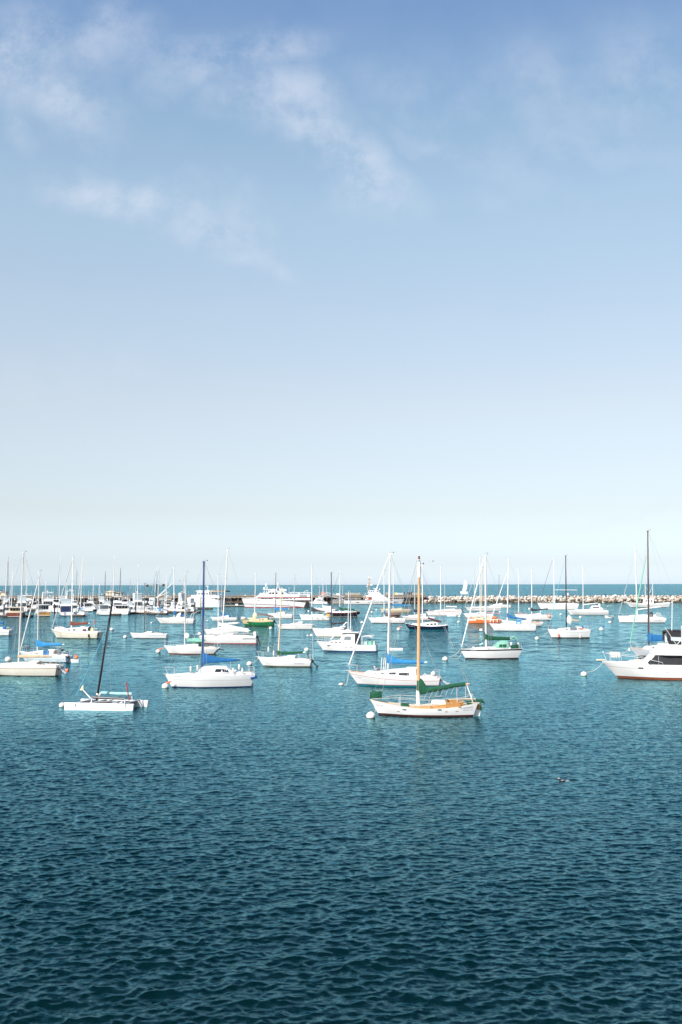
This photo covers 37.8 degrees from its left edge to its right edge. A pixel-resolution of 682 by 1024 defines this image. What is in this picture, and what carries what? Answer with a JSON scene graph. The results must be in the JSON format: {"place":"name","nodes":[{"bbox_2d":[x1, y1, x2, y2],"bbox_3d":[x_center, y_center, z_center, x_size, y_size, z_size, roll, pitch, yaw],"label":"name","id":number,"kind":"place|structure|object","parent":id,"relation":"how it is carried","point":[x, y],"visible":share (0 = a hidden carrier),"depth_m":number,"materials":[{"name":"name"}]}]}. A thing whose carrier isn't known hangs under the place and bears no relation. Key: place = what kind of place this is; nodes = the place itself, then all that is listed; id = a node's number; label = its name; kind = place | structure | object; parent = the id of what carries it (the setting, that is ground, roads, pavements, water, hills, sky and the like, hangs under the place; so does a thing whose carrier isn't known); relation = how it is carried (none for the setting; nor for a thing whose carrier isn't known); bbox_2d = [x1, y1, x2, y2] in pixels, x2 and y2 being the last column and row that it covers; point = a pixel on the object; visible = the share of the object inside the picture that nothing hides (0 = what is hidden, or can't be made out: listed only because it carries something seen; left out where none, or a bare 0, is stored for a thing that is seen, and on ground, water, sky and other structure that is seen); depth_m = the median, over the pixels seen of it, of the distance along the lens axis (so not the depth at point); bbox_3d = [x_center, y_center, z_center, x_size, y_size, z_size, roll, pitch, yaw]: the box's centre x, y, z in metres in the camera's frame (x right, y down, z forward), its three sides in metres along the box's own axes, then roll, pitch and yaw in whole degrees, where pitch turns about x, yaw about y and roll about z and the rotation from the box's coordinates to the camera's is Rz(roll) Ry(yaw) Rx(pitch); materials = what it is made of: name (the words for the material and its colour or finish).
{"place":"outdoors","nodes":[
{"label":"outdoors","id":0,"kind":"place"},
{"bbox_2d":[106,590,115,594],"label":"wharf shed","id":1,"kind":"structure","parent":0,"point":[108,593],"depth_m":484.42,"materials":[{"name":"beige fabric"}]},
{"bbox_2d":[0,584,681,1023],"bbox_3d":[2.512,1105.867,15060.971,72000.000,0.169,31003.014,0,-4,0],"label":"water","id":2,"kind":"structure","parent":0,"point":[314,844],"depth_m":36.75,"materials":[{"name":"blue liquid"}]},
{"bbox_2d":[0,597,5,614],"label":"motor cruiser","id":3,"kind":"object","parent":2,"relation":"on","point":[1,610],"visible":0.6,"depth_m":294.58,"materials":[{"name":"white paint"}]},
{"bbox_2d":[2,557,7,602],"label":"berthed sailboat","id":4,"kind":"object","parent":2,"relation":"on","point":[6,575],"visible":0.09,"depth_m":327.67,"materials":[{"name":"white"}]},
{"bbox_2d":[1,595,10,606],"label":"motor cruiser","id":5,"kind":"object","parent":2,"relation":"on","point":[4,598],"visible":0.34,"depth_m":374.07,"materials":[{"name":"white paint"}]},
{"bbox_2d":[0,622,13,634],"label":"sailboat","id":6,"kind":"object","parent":2,"relation":"on","point":[4,630],"visible":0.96,"depth_m":179.39,"materials":[{"name":"white plastic"}]},
{"bbox_2d":[9,575,14,606],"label":"berthed sailboat","id":7,"kind":"object","parent":2,"relation":"on","point":[12,590],"visible":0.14,"depth_m":316.13,"materials":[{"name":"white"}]},
{"bbox_2d":[6,595,25,616],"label":"motor cruiser","id":8,"kind":"object","parent":2,"relation":"on","point":[14,612],"visible":0.91,"depth_m":281.37,"materials":[{"name":"brown paint"}]},
{"bbox_2d":[16,594,27,611],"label":"motor cruiser","id":9,"kind":"object","parent":2,"relation":"on","point":[24,602],"visible":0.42,"depth_m":339.27,"materials":[{"name":"white paint"}]},
{"bbox_2d":[23,595,31,604],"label":"motor cruiser","id":10,"kind":"object","parent":2,"relation":"on","point":[30,599],"visible":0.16,"depth_m":391.31,"materials":[{"name":"white paint"}]},
{"bbox_2d":[29,596,36,608],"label":"motor cruiser","id":11,"kind":"object","parent":2,"relation":"on","point":[34,606],"visible":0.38,"depth_m":380.42,"materials":[{"name":"white paint"}]},
{"bbox_2d":[0,551,68,675],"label":"sailboat","id":12,"kind":"object","parent":2,"relation":"on","point":[31,668],"visible":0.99,"depth_m":99.28,"materials":[{"name":"white paint"}]},
{"bbox_2d":[35,602,50,615],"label":"motor cruiser","id":13,"kind":"object","parent":2,"relation":"on","point":[45,610],"visible":0.83,"depth_m":290.07,"materials":[{"name":"white paint"}]},
{"bbox_2d":[42,591,53,610],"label":"motor cruiser","id":14,"kind":"object","parent":2,"relation":"on","point":[46,600],"visible":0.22,"depth_m":339.00,"materials":[{"name":"white paint"}]},
{"bbox_2d":[20,570,77,662],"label":"sailboat","id":15,"kind":"object","parent":2,"relation":"on","point":[55,653],"visible":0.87,"depth_m":117.19,"materials":[{"name":"white paint"}]},
{"bbox_2d":[51,595,60,611],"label":"motor cruiser","id":16,"kind":"object","parent":2,"relation":"on","point":[56,605],"visible":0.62,"depth_m":331.51,"materials":[{"name":"white paint"}]},
{"bbox_2d":[56,559,62,601],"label":"berthed sailboat","id":17,"kind":"object","parent":2,"relation":"on","point":[59,580],"visible":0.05,"depth_m":345.11,"materials":[{"name":"white"}]},
{"bbox_2d":[58,597,73,615],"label":"motor cruiser","id":18,"kind":"object","parent":2,"relation":"on","point":[65,609],"visible":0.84,"depth_m":292.83,"materials":[{"name":"white"}]},
{"bbox_2d":[72,598,77,611],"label":"motor cruiser","id":19,"kind":"object","parent":2,"relation":"on","point":[74,607],"visible":0.45,"depth_m":331.10,"materials":[{"name":"white paint"}]},
{"bbox_2d":[71,659,79,662],"bbox_3d":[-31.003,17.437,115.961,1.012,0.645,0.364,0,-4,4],"label":"dinghy","id":20,"kind":"object","parent":2,"relation":"on","point":[74,660],"visible":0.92,"depth_m":115.81,"materials":[{"name":"white wood"}]},
{"bbox_2d":[50,559,102,638],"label":"sailboat","id":21,"kind":"object","parent":2,"relation":"on","point":[83,632],"visible":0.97,"depth_m":169.35,"materials":[{"name":"white paint"}]},
{"bbox_2d":[72,613,84,616],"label":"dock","id":22,"kind":"object","parent":2,"relation":"on","point":[81,615],"visible":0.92,"depth_m":283.95,"materials":[{"name":"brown metal"}]},
{"bbox_2d":[75,560,87,615],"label":"berthed sailboat","id":23,"kind":"object","parent":2,"relation":"on","point":[79,613],"visible":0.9,"depth_m":296.16,"materials":[{"name":"white"}]},
{"bbox_2d":[81,600,92,610],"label":"motor cruiser","id":24,"kind":"object","parent":2,"relation":"on","point":[88,607],"visible":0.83,"depth_m":342.84,"materials":[{"name":"white paint"}]},
{"bbox_2d":[88,590,94,607],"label":"motor cruiser","id":25,"kind":"object","parent":2,"relation":"on","point":[92,602],"visible":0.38,"depth_m":363.28,"materials":[{"name":"white paint"}]},
{"bbox_2d":[91,577,97,608],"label":"berthed sailboat","id":26,"kind":"object","parent":2,"relation":"on","point":[93,592],"visible":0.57,"depth_m":363.74,"materials":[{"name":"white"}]},
{"bbox_2d":[97,591,104,606],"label":"motor cruiser","id":27,"kind":"object","parent":2,"relation":"on","point":[101,596],"visible":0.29,"depth_m":386.08,"materials":[{"name":"white paint"}]},
{"bbox_2d":[96,599,109,614],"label":"motor cruiser","id":28,"kind":"object","parent":2,"relation":"on","point":[103,609],"visible":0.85,"depth_m":300.35,"materials":[{"name":"white paint"}]},
{"bbox_2d":[64,597,148,710],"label":"beach catamaran","id":29,"kind":"object","parent":2,"relation":"on","point":[97,702],"visible":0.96,"depth_m":72.54,"materials":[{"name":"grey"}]},
{"bbox_2d":[110,556,116,595],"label":"berthed sailboat","id":30,"kind":"object","parent":2,"relation":"on","point":[113,578],"visible":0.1,"depth_m":357.12,"materials":[{"name":"white metal"}]},
{"bbox_2d":[112,594,121,610],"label":"motor cruiser","id":31,"kind":"object","parent":2,"relation":"on","point":[117,602],"visible":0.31,"depth_m":336.55,"materials":[{"name":"white paint"}]},
{"bbox_2d":[113,602,130,614],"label":"motor cruiser","id":32,"kind":"object","parent":2,"relation":"on","point":[124,609],"visible":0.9,"depth_m":301.33,"materials":[{"name":"white paint"}]},
{"bbox_2d":[127,599,133,611],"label":"motor cruiser","id":33,"kind":"object","parent":2,"relation":"on","point":[129,603],"visible":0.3,"depth_m":323.08,"materials":[{"name":"white paint"}]},
{"bbox_2d":[131,593,143,609],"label":"motor cruiser","id":34,"kind":"object","parent":2,"relation":"on","point":[140,602],"visible":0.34,"depth_m":348.51,"materials":[{"name":"white paint"}]},
{"bbox_2d":[133,565,142,611],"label":"berthed sailboat","id":35,"kind":"object","parent":2,"relation":"on","point":[137,593],"visible":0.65,"depth_m":329.95,"materials":[{"name":"white"}]},
{"bbox_2d":[130,610,150,613],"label":"dock","id":36,"kind":"object","parent":2,"relation":"on","point":[142,612],"visible":0.67,"depth_m":309.40,"materials":[{"name":"brown metal"}]},
{"bbox_2d":[131,583,168,637],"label":"sailboat","id":37,"kind":"object","parent":2,"relation":"on","point":[149,634],"visible":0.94,"depth_m":168.58,"materials":[{"name":"white paint"}]},
{"bbox_2d":[148,568,162,612],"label":"berthed sailboat","id":38,"kind":"object","parent":2,"relation":"on","point":[151,611],"visible":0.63,"depth_m":322.35,"materials":[{"name":"white plastic"}]},
{"bbox_2d":[152,570,164,612],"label":"berthed sailboat","id":39,"kind":"object","parent":2,"relation":"on","point":[157,598],"visible":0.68,"depth_m":308.40,"materials":[{"name":"white"}]},
{"bbox_2d":[150,611,167,614],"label":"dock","id":40,"kind":"object","parent":2,"relation":"on","point":[165,613],"visible":0.95,"depth_m":301.24,"materials":[{"name":"brown metal"}]},
{"bbox_2d":[146,583,172,608],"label":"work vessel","id":41,"kind":"object","parent":2,"relation":"on","point":[152,600],"visible":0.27,"depth_m":374.79,"materials":[{"name":"white paint"}]},
{"bbox_2d":[162,578,169,609],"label":"berthed sailboat","id":42,"kind":"object","parent":2,"relation":"on","point":[166,598],"visible":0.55,"depth_m":354.63,"materials":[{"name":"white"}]},
{"bbox_2d":[159,598,173,606],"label":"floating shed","id":43,"kind":"structure","parent":2,"relation":"on","point":[169,601],"depth_m":369.79,"materials":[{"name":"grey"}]},
{"bbox_2d":[162,681,171,687],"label":"mooring buoy","id":44,"kind":"object","parent":2,"relation":"on","point":[165,685],"visible":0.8,"depth_m":87.03,"materials":[{"name":"white plastic"}]},
{"bbox_2d":[167,600,175,610],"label":"motor cruiser","id":45,"kind":"object","parent":2,"relation":"on","point":[173,605],"visible":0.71,"depth_m":338.73,"materials":[{"name":"white paint"}]},
{"bbox_2d":[154,567,196,623],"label":"sailboat","id":46,"kind":"object","parent":2,"relation":"on","point":[178,618],"visible":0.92,"depth_m":231.72,"materials":[{"name":"white plastic"}]},
{"bbox_2d":[173,598,188,610],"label":"motor cruiser","id":47,"kind":"object","parent":2,"relation":"on","point":[180,608],"visible":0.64,"depth_m":323.53,"materials":[{"name":"white paint"}]},
{"bbox_2d":[163,609,200,612],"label":"dock","id":48,"kind":"object","parent":2,"relation":"on","point":[192,611],"visible":0.87,"depth_m":319.32,"materials":[{"name":"brown metal"}]},
{"bbox_2d":[176,591,188,609],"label":"motor cruiser","id":49,"kind":"object","parent":2,"relation":"on","point":[181,595],"visible":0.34,"depth_m":359.81,"materials":[{"name":"white paint"}]},
{"bbox_2d":[161,573,223,653],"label":"sailboat","id":50,"kind":"object","parent":2,"relation":"on","point":[194,647],"visible":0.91,"depth_m":129.90,"materials":[{"name":"white paint"}]},
{"bbox_2d":[187,597,197,609],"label":"motor cruiser","id":51,"kind":"object","parent":2,"relation":"on","point":[191,603],"visible":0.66,"depth_m":358.81,"materials":[{"name":"white paint"}]},
{"bbox_2d":[163,560,256,687],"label":"sailboat","id":52,"kind":"object","parent":2,"relation":"on","point":[215,676],"visible":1,"depth_m":87.58,"materials":[{"name":"white"}]},
{"bbox_2d":[187,573,235,607],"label":"tour boat","id":53,"kind":"object","parent":2,"relation":"on","point":[211,599],"visible":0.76,"depth_m":389.44,"materials":[{"name":"white paint"}]},
{"bbox_2d":[0,593,426,603],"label":"wharf","id":54,"kind":"structure","parent":2,"relation":"in","point":[235,599],"depth_m":479.51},
{"bbox_2d":[204,575,238,634],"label":"sailboat","id":55,"kind":"object","parent":2,"relation":"on","point":[216,631],"visible":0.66,"depth_m":178.53,"materials":[{"name":"white paint"}]},
{"bbox_2d":[210,585,238,620],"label":"sailboat","id":56,"kind":"object","parent":2,"relation":"on","point":[226,616],"visible":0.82,"depth_m":249.01,"materials":[{"name":"white plastic"}]},
{"bbox_2d":[194,548,259,643],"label":"sailboat","id":57,"kind":"object","parent":2,"relation":"on","point":[230,638],"visible":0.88,"depth_m":152.43,"materials":[{"name":"white paint"}]},
{"bbox_2d":[225,604,244,606],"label":"dock","id":58,"kind":"object","parent":2,"relation":"on","point":[236,605],"visible":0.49,"depth_m":408.23,"materials":[{"name":"silver metal"}]},
{"bbox_2d":[241,573,276,625],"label":"sailboat","id":59,"kind":"object","parent":2,"relation":"on","point":[255,620],"visible":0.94,"depth_m":218.82,"materials":[{"name":"green paint"}]},
{"bbox_2d":[242,583,310,607],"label":"excursion boat","id":60,"kind":"object","parent":2,"relation":"on","point":[261,602],"visible":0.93,"depth_m":391.78,"materials":[{"name":"white paint"}]},
{"bbox_2d":[267,574,292,617],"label":"sailboat","id":61,"kind":"object","parent":2,"relation":"on","point":[283,615],"visible":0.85,"depth_m":268.13,"materials":[{"name":"white"}]},
{"bbox_2d":[251,585,318,666],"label":"sailboat","id":62,"kind":"object","parent":2,"relation":"on","point":[278,660],"visible":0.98,"depth_m":109.45,"materials":[{"name":"white paint"}]},
{"bbox_2d":[276,576,314,628],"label":"sailboat","id":63,"kind":"object","parent":2,"relation":"on","point":[299,625],"visible":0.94,"depth_m":201.04,"materials":[{"name":"white paint"}]},
{"bbox_2d":[299,564,330,619],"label":"sailboat","id":64,"kind":"object","parent":2,"relation":"on","point":[320,616],"visible":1,"depth_m":250.94,"materials":[{"name":"white"}]},
{"bbox_2d":[309,596,327,603],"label":"motor cruiser","id":65,"kind":"object","parent":2,"relation":"on","point":[317,600],"visible":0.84,"depth_m":456.62,"materials":[{"name":"white paint"}]},
{"bbox_2d":[314,580,336,610],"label":"sailboat","id":66,"kind":"object","parent":2,"relation":"on","point":[325,608],"visible":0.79,"depth_m":325.12,"materials":[{"name":"white paint"}]},
{"bbox_2d":[311,572,352,636],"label":"sailboat","id":67,"kind":"object","parent":2,"relation":"on","point":[326,632],"visible":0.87,"depth_m":172.29,"materials":[{"name":"beige"}]},
{"bbox_2d":[332,599,343,603],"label":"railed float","id":68,"kind":"object","parent":2,"relation":"on","point":[335,602],"visible":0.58,"depth_m":471.99,"materials":[{"name":"white"}]},
{"bbox_2d":[327,571,359,616],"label":"sailboat","id":69,"kind":"object","parent":2,"relation":"on","point":[341,613],"visible":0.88,"depth_m":279.35,"materials":[{"name":"black"}]},
{"bbox_2d":[317,592,377,651],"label":"fishing cruiser","id":70,"kind":"object","parent":2,"relation":"on","point":[347,641],"visible":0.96,"depth_m":133.67,"materials":[{"name":"white"}]},
{"bbox_2d":[366,710,374,717],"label":"mooring buoy","id":71,"kind":"object","parent":2,"relation":"on","point":[370,714],"visible":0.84,"depth_m":67.20,"materials":[{"name":"white plastic"}]},
{"bbox_2d":[344,577,403,603],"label":"patrol cutter","id":72,"kind":"object","parent":2,"relation":"on","point":[379,597],"visible":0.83,"depth_m":452.40,"materials":[{"name":"white paint"}]},
{"bbox_2d":[367,574,409,622],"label":"sailboat","id":73,"kind":"object","parent":2,"relation":"on","point":[395,618],"visible":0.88,"depth_m":231.65,"materials":[{"name":"white paint"}]},
{"bbox_2d":[375,568,411,612],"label":"sailboat","id":74,"kind":"object","parent":2,"relation":"on","point":[396,610],"visible":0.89,"depth_m":315.46,"materials":[{"name":"wood"}]},
{"bbox_2d":[390,648,402,650],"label":"dinghy","id":75,"kind":"object","parent":2,"relation":"on","point":[397,649],"visible":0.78,"depth_m":135.24,"materials":[{"name":"white plastic"}]},
{"bbox_2d":[346,552,448,686],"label":"sailboat","id":76,"kind":"object","parent":2,"relation":"on","point":[401,677],"visible":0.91,"depth_m":88.08,"materials":[{"name":"white paint"}]},
{"bbox_2d":[401,568,434,619],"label":"sailboat","id":77,"kind":"object","parent":2,"relation":"on","point":[410,617],"visible":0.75,"depth_m":249.64,"materials":[{"name":"white paint"}]},
{"bbox_2d":[405,565,447,629],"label":"sailboat","id":78,"kind":"object","parent":2,"relation":"on","point":[432,625],"visible":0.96,"depth_m":194.82,"materials":[{"name":"blue paint"}]},
{"bbox_2d":[369,556,484,716],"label":"sailboat","id":79,"kind":"object","parent":2,"relation":"on","point":[452,707],"visible":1,"depth_m":68.49,"materials":[{"name":"white paint"}]},
{"bbox_2d":[426,567,464,615],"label":"sailboat","id":80,"kind":"object","parent":2,"relation":"on","point":[445,612],"visible":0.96,"depth_m":286.81,"materials":[{"name":"white paint"}]},
{"bbox_2d":[460,580,467,593],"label":"sailing yacht","id":81,"kind":"object","parent":2,"relation":"on","point":[464,591],"visible":0.88,"depth_m":908.46,"materials":[{"name":"white fabric"}]},
{"bbox_2d":[463,556,498,617],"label":"sailboat","id":82,"kind":"object","parent":2,"relation":"on","point":[466,614],"visible":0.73,"depth_m":267.79,"materials":[{"name":"white paint"}]},
{"bbox_2d":[465,562,500,610],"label":"sailboat","id":83,"kind":"object","parent":2,"relation":"on","point":[490,608],"visible":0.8,"depth_m":336.12,"materials":[{"name":"white paint"}]},
{"bbox_2d":[467,567,500,622],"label":"sailboat","id":84,"kind":"object","parent":2,"relation":"on","point":[476,619],"visible":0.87,"depth_m":230.52,"materials":[{"name":"orange wood"}]},
{"bbox_2d":[449,555,522,658],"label":"sailboat","id":85,"kind":"object","parent":2,"relation":"on","point":[501,649],"visible":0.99,"depth_m":120.72,"materials":[{"name":"white"}]},
{"bbox_2d":[490,576,510,607],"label":"sailboat","id":86,"kind":"object","parent":2,"relation":"on","point":[500,605],"visible":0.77,"depth_m":378.90,"materials":[{"name":"white paint"}]},
{"bbox_2d":[488,558,535,630],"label":"sailboat","id":87,"kind":"object","parent":2,"relation":"on","point":[517,625],"visible":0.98,"depth_m":191.80,"materials":[{"name":"white paint"}]},
{"bbox_2d":[501,569,547,625],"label":"sailboat","id":88,"kind":"object","parent":2,"relation":"on","point":[536,623],"visible":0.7,"depth_m":215.03,"materials":[{"name":"white paint"}]},
{"bbox_2d":[515,570,552,619],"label":"sailboat","id":89,"kind":"object","parent":2,"relation":"on","point":[537,616],"visible":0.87,"depth_m":249.87,"materials":[{"name":"white paint"}]},
{"bbox_2d":[402,595,681,602],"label":"rubble","id":90,"kind":"object","parent":2,"relation":"in","point":[559,599],"visible":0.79,"depth_m":481.05,"materials":[{"name":"grey stone"}]},
{"bbox_2d":[537,562,578,609],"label":"sailboat","id":91,"kind":"object","parent":2,"relation":"on","point":[560,606],"visible":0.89,"depth_m":350.86,"materials":[{"name":"white paint"}]},
{"bbox_2d":[539,556,590,637],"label":"sailboat","id":92,"kind":"object","parent":2,"relation":"on","point":[574,632],"visible":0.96,"depth_m":166.27,"materials":[{"name":"white paint"}]},
{"bbox_2d":[567,565,608,614],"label":"sailboat","id":93,"kind":"object","parent":2,"relation":"on","point":[596,610],"visible":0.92,"depth_m":289.67,"materials":[{"name":"white paint"}]},
{"bbox_2d":[590,601,681,679],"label":"motor yacht","id":94,"kind":"object","parent":2,"relation":"on","point":[661,661],"visible":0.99,"depth_m":93.97,"materials":[{"name":"white paint"}]},
{"bbox_2d":[648,656,658,664],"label":"window cover","id":95,"kind":"structure","parent":94,"relation":"in","point":[655,658],"depth_m":94.03,"materials":[{"name":"black fabric"}]},
{"bbox_2d":[659,656,681,664],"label":"window","id":96,"kind":"structure","parent":94,"relation":"in","point":[666,660],"depth_m":93.67,"materials":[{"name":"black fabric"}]},
{"bbox_2d":[618,545,665,622],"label":"sailboat","id":97,"kind":"object","parent":2,"relation":"on","point":[643,618],"visible":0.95,"depth_m":231.55,"materials":[{"name":"white paint"}]},
{"bbox_2d":[626,582,669,606],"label":"fishing boat","id":98,"kind":"object","parent":2,"relation":"on","point":[645,603],"visible":0.85,"depth_m":381.01,"materials":[{"name":"white paint"}]},
{"bbox_2d":[624,528,681,657],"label":"sailboat","id":99,"kind":"object","parent":2,"relation":"on","point":[643,651],"visible":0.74,"depth_m":121.63,"materials":[{"name":"white paint"}]},
{"bbox_2d":[0,0,681,585],"label":"sky","id":100,"kind":"structure","parent":0,"point":[287,286],"materials":[{"name":"blue"}]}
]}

